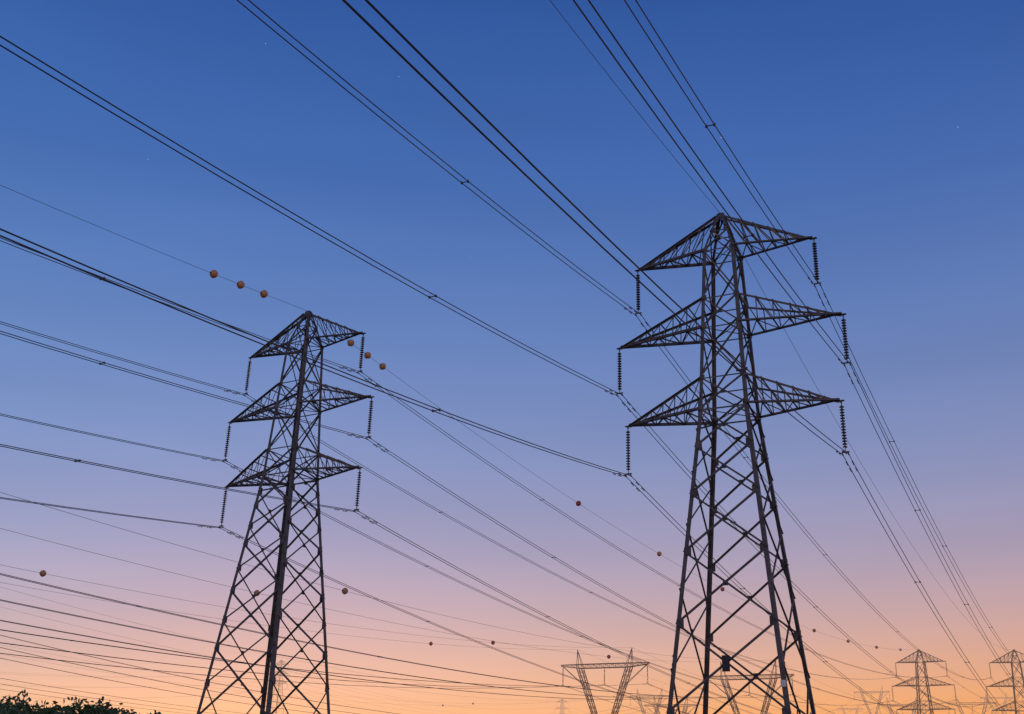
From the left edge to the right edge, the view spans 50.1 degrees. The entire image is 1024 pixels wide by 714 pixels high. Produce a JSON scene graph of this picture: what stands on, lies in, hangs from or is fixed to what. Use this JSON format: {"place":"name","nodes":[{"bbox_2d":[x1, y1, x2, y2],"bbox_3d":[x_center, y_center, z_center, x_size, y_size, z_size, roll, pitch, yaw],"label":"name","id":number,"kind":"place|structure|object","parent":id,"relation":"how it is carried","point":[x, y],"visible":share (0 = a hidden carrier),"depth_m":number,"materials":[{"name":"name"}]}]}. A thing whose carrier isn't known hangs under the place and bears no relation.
{"place":"outdoors","nodes":[
{"label":"outdoors","id":0,"kind":"place"},
{"bbox_2d":[0,699,43,713],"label":"tree","id":1,"kind":"object","parent":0,"point":[9,711],"visible":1,"depth_m":122.31,"materials":[{"name":"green plant"}]},
{"bbox_2d":[6,693,43,713],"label":"tree","id":2,"kind":"object","parent":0,"point":[16,700],"visible":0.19,"depth_m":135.86,"materials":[{"name":"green plant"}]},
{"bbox_2d":[0,689,78,713],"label":"tree","id":3,"kind":"object","parent":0,"point":[23,692],"visible":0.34,"depth_m":133.10,"materials":[{"name":"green plant"}]},
{"bbox_2d":[24,699,73,713],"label":"tree","id":4,"kind":"object","parent":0,"point":[48,710],"visible":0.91,"depth_m":124.39,"materials":[{"name":"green plant"}]},
{"bbox_2d":[20,699,104,713],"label":"tree","id":5,"kind":"object","parent":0,"point":[77,706],"visible":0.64,"depth_m":131.41,"materials":[{"name":"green plant"}]},
{"bbox_2d":[47,696,111,713],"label":"tree","id":6,"kind":"object","parent":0,"point":[79,699],"visible":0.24,"depth_m":141.07,"materials":[{"name":"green plant"}]},
{"bbox_2d":[61,701,115,713],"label":"tree","id":7,"kind":"object","parent":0,"point":[95,710],"visible":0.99,"depth_m":130.78,"materials":[{"name":"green plant"}]},
{"bbox_2d":[82,696,131,713],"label":"tree","id":8,"kind":"object","parent":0,"point":[111,708],"visible":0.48,"depth_m":142.38,"materials":[{"name":"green plant"}]},
{"bbox_2d":[102,703,136,713],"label":"tree","id":9,"kind":"object","parent":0,"point":[126,712],"visible":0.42,"depth_m":146.46,"materials":[{"name":"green plant"}]},
{"bbox_2d":[0,0,1023,713],"bbox_3d":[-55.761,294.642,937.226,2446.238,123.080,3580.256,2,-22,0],"label":"conductors","id":10,"kind":"object","parent":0,"point":[428,420],"visible":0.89,"depth_m":108.02,"materials":[{"name":"grey metal"}]},
{"bbox_2d":[0,0,1023,713],"label":"sky","id":11,"kind":"structure","parent":0,"point":[889,134],"materials":[{"name":"blue"}]},
{"bbox_3d":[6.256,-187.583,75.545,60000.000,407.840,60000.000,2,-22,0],"label":"ground","id":12,"kind":"structure","parent":0,"visible":0},
{"bbox_2d":[0,696,19,711],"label":"tree","id":13,"kind":"object","parent":12,"relation":"on","point":[9,699],"visible":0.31,"depth_m":129.62,"materials":[{"name":"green plant"}]},
{"bbox_2d":[271,660,287,713],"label":"line tower","id":14,"kind":"structure","parent":12,"relation":"on","point":[280,682],"depth_m":940.15,"materials":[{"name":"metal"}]},
{"bbox_2d":[197,310,373,713],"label":"line tower","id":15,"kind":"structure","parent":12,"relation":"on","point":[272,634],"depth_m":121.89,"materials":[{"name":"metal"}]},
{"bbox_2d":[7,123,1017,713],"bbox_3d":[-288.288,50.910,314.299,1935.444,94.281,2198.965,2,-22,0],"label":"line fittings","id":16,"kind":"object","parent":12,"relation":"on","point":[349,343],"visible":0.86,"depth_m":124.19,"materials":[{"name":"metal"}]},
{"bbox_2d":[554,699,569,713],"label":"line tower","id":17,"kind":"structure","parent":12,"relation":"on","point":[561,705],"depth_m":1363.40,"materials":[{"name":"metal"}]},
{"bbox_2d":[561,648,649,713],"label":"line tower","id":18,"kind":"structure","parent":12,"relation":"on","point":[628,675],"depth_m":313.29,"materials":[{"name":"metal"}]},
{"bbox_2d":[630,689,668,713],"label":"line tower","id":19,"kind":"structure","parent":12,"relation":"on","point":[641,705],"depth_m":716.15,"materials":[{"name":"metal"}]},
{"bbox_2d":[645,697,696,713],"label":"line tower","id":20,"kind":"structure","parent":12,"relation":"on","point":[657,711],"depth_m":533.13,"materials":[{"name":"metal"}]},
{"bbox_2d":[616,212,850,713],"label":"line tower","id":21,"kind":"structure","parent":12,"relation":"on","point":[733,249],"depth_m":98.02,"materials":[{"name":"metal"}]},
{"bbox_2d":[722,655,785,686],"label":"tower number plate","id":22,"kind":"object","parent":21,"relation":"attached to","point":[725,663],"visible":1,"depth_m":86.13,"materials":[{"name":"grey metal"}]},
{"bbox_2d":[709,661,793,713],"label":"line tower","id":23,"kind":"structure","parent":12,"relation":"on","point":[741,678],"depth_m":314.92,"materials":[{"name":"metal"}]},
{"bbox_2d":[837,705,862,713],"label":"line tower","id":24,"kind":"structure","parent":12,"relation":"on","point":[843,709],"depth_m":1142.53,"materials":[{"name":"metal"}]},
{"bbox_2d":[854,687,889,713],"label":"line tower","id":25,"kind":"structure","parent":12,"relation":"on","point":[871,695],"depth_m":880.93,"materials":[{"name":"metal"}]},
{"bbox_2d":[878,697,925,713],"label":"line tower","id":26,"kind":"structure","parent":12,"relation":"on","point":[890,706],"depth_m":643.98,"materials":[{"name":"metal"}]},
{"bbox_2d":[891,649,955,713],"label":"line tower","id":27,"kind":"structure","parent":12,"relation":"on","point":[930,701],"depth_m":385.11,"materials":[{"name":"metal"}]},
{"bbox_2d":[947,697,996,713],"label":"line tower","id":28,"kind":"structure","parent":12,"relation":"on","point":[962,712],"depth_m":643.14,"materials":[{"name":"metal"}]},
{"bbox_2d":[981,693,1011,713],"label":"line tower","id":29,"kind":"structure","parent":12,"relation":"on","point":[996,698],"depth_m":972.09,"materials":[{"name":"metal"}]},
{"bbox_2d":[986,649,1023,713],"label":"line tower","id":30,"kind":"structure","parent":12,"relation":"on","point":[1014,686],"depth_m":379.72,"materials":[{"name":"metal"}]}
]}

